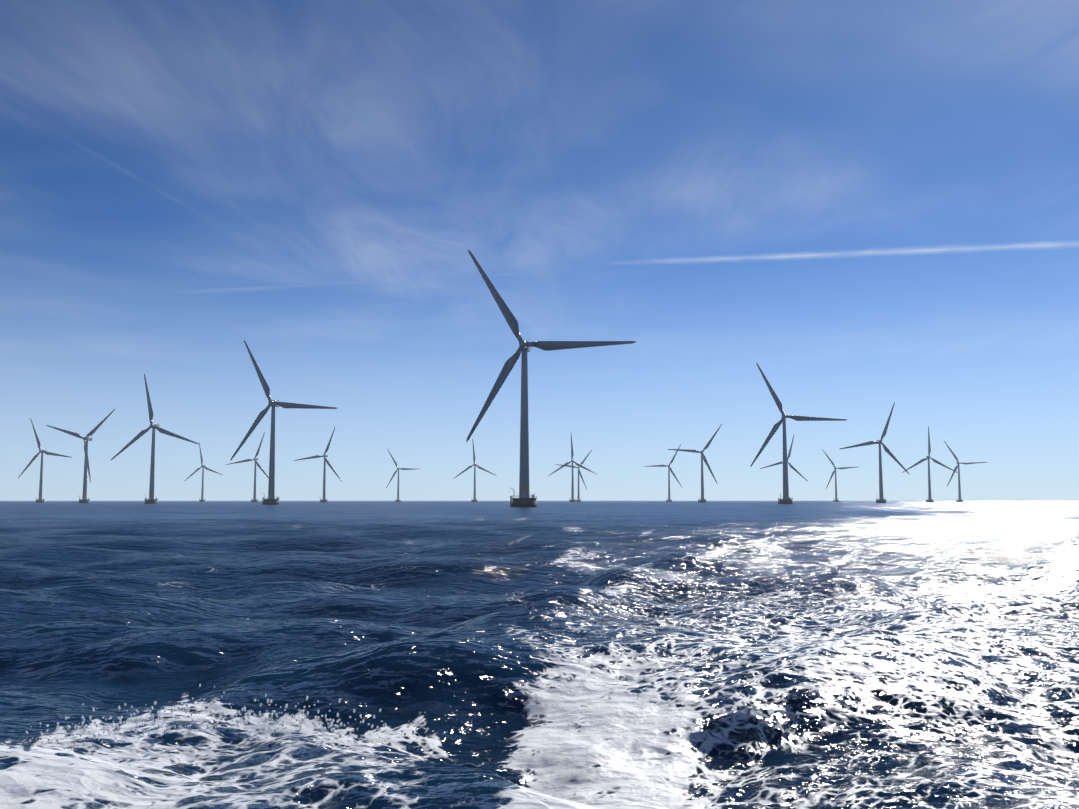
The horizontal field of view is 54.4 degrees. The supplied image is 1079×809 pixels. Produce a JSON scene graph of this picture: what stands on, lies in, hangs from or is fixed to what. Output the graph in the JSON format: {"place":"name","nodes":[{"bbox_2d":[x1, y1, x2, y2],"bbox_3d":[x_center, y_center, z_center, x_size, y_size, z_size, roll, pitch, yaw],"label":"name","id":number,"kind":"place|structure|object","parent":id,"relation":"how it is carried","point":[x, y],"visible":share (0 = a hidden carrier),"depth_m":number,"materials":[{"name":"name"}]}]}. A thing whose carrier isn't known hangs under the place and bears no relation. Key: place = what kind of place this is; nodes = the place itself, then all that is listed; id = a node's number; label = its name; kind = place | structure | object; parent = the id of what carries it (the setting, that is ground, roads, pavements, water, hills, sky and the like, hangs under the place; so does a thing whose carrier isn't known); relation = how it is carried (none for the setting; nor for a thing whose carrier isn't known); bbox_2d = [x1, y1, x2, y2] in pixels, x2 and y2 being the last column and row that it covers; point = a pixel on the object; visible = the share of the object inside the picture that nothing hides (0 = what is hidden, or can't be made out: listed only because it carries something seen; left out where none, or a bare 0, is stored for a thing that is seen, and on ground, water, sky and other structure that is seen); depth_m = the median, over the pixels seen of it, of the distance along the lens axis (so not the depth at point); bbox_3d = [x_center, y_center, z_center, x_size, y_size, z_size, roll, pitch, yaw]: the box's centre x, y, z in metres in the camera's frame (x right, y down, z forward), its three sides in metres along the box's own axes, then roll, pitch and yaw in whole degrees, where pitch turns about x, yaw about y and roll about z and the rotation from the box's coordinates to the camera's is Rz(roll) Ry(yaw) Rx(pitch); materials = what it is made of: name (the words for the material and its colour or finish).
{"place":"outdoors","nodes":[
{"label":"outdoors","id":0,"kind":"place"},
{"bbox_2d":[0,501,1078,808],"bbox_3d":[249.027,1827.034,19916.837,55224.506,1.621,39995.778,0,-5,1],"label":"sea","id":1,"kind":"structure","parent":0,"point":[814,655],"depth_m":16.02,"materials":[{"name":"blue liquid"}]},
{"bbox_2d":[18,418,70,502],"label":"wind turbine","id":2,"kind":"object","parent":1,"relation":"on","point":[39,500],"visible":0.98,"depth_m":1354.60,"materials":[{"name":"paint"}]},
{"bbox_2d":[46,409,114,502],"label":"wind turbine","id":3,"kind":"object","parent":1,"relation":"on","point":[86,439],"visible":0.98,"depth_m":1076.91,"materials":[{"name":"paint"}]},
{"bbox_2d":[110,374,198,503],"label":"wind turbine","id":4,"kind":"object","parent":1,"relation":"on","point":[151,500],"visible":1,"depth_m":894.32,"materials":[{"name":"paint"}]},
{"bbox_2d":[185,443,221,501],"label":"wind turbine","id":5,"kind":"object","parent":1,"relation":"on","point":[202,489],"visible":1,"depth_m":1945.18,"materials":[{"name":"paint"}]},
{"bbox_2d":[226,432,268,501],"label":"wind turbine","id":6,"kind":"object","parent":1,"relation":"on","point":[255,459],"visible":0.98,"depth_m":1624.70,"materials":[{"name":"paint"}]},
{"bbox_2d":[230,341,336,504],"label":"wind turbine","id":7,"kind":"object","parent":1,"relation":"on","point":[271,499],"visible":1,"depth_m":683.30,"materials":[{"name":"paint"}]},
{"bbox_2d":[294,428,340,501],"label":"wind turbine","id":8,"kind":"object","parent":1,"relation":"on","point":[323,499],"visible":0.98,"depth_m":1499.66,"materials":[{"name":"paint"}]},
{"bbox_2d":[386,450,415,501],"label":"wind turbine","id":9,"kind":"object","parent":1,"relation":"on","point":[398,500],"visible":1,"depth_m":2089.49,"materials":[{"name":"paint"}]},
{"bbox_2d":[453,438,496,501],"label":"wind turbine","id":10,"kind":"object","parent":1,"relation":"on","point":[474,496],"visible":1,"depth_m":1844.01,"materials":[{"name":"paint"}]},
{"bbox_2d":[25,574,1061,750],"bbox_3d":[9.112,4.859,28.713,7.154,0.498,47.763,-4,-7,39],"label":"wake spray","id":11,"kind":"object","parent":1,"relation":"on","point":[211,712],"visible":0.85,"depth_m":10.96,"materials":[{"name":"white liquid"}]},
{"bbox_2d":[466,250,635,506],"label":"wind turbine","id":12,"kind":"object","parent":1,"relation":"on","point":[524,499],"visible":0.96,"depth_m":426.54,"materials":[{"name":"paint"}]},
{"bbox_2d":[549,434,595,501],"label":"wind turbine","id":13,"kind":"object","parent":1,"relation":"on","point":[572,483],"visible":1,"depth_m":1683.29,"materials":[{"name":"paint"}]},
{"bbox_2d":[555,450,591,501],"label":"wind turbine","id":14,"kind":"object","parent":1,"relation":"on","point":[578,499],"visible":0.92,"depth_m":2027.97,"materials":[{"name":"paint"}]},
{"bbox_2d":[644,444,681,501],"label":"wind turbine","id":15,"kind":"object","parent":1,"relation":"on","point":[672,472],"visible":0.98,"depth_m":1926.43,"materials":[{"name":"paint"}]},
{"bbox_2d":[667,424,721,502],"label":"wind turbine","id":16,"kind":"object","parent":1,"relation":"on","point":[703,500],"visible":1,"depth_m":1383.42,"materials":[{"name":"paint"}]},
{"bbox_2d":[760,435,806,491],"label":"wind turbine","id":17,"kind":"object","parent":1,"relation":"on","point":[790,465],"visible":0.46,"depth_m":1713.17,"materials":[{"name":"paint"}]},
{"bbox_2d":[751,363,846,503],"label":"wind turbine","id":18,"kind":"object","parent":1,"relation":"on","point":[786,499],"visible":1,"depth_m":793.16,"materials":[{"name":"paint"}]},
{"bbox_2d":[822,449,855,501],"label":"wind turbine","id":19,"kind":"object","parent":1,"relation":"on","point":[835,498],"visible":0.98,"depth_m":2071.09,"materials":[{"name":"paint"}]},
{"bbox_2d":[840,402,908,502],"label":"wind turbine","id":20,"kind":"object","parent":1,"relation":"on","point":[881,498],"visible":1,"depth_m":1137.94,"materials":[{"name":"paint"}]},
{"bbox_2d":[902,426,957,501],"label":"wind turbine","id":21,"kind":"object","parent":1,"relation":"on","point":[928,457],"visible":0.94,"depth_m":1539.83,"materials":[{"name":"paint"}]},
{"bbox_2d":[944,441,986,501],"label":"wind turbine","id":22,"kind":"object","parent":1,"relation":"on","point":[959,486],"visible":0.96,"depth_m":1783.96,"materials":[{"name":"paint"}]},
{"bbox_2d":[0,0,1078,500],"label":"sky","id":23,"kind":"structure","parent":0,"point":[870,206],"materials":[{"name":"blue"}]}
]}

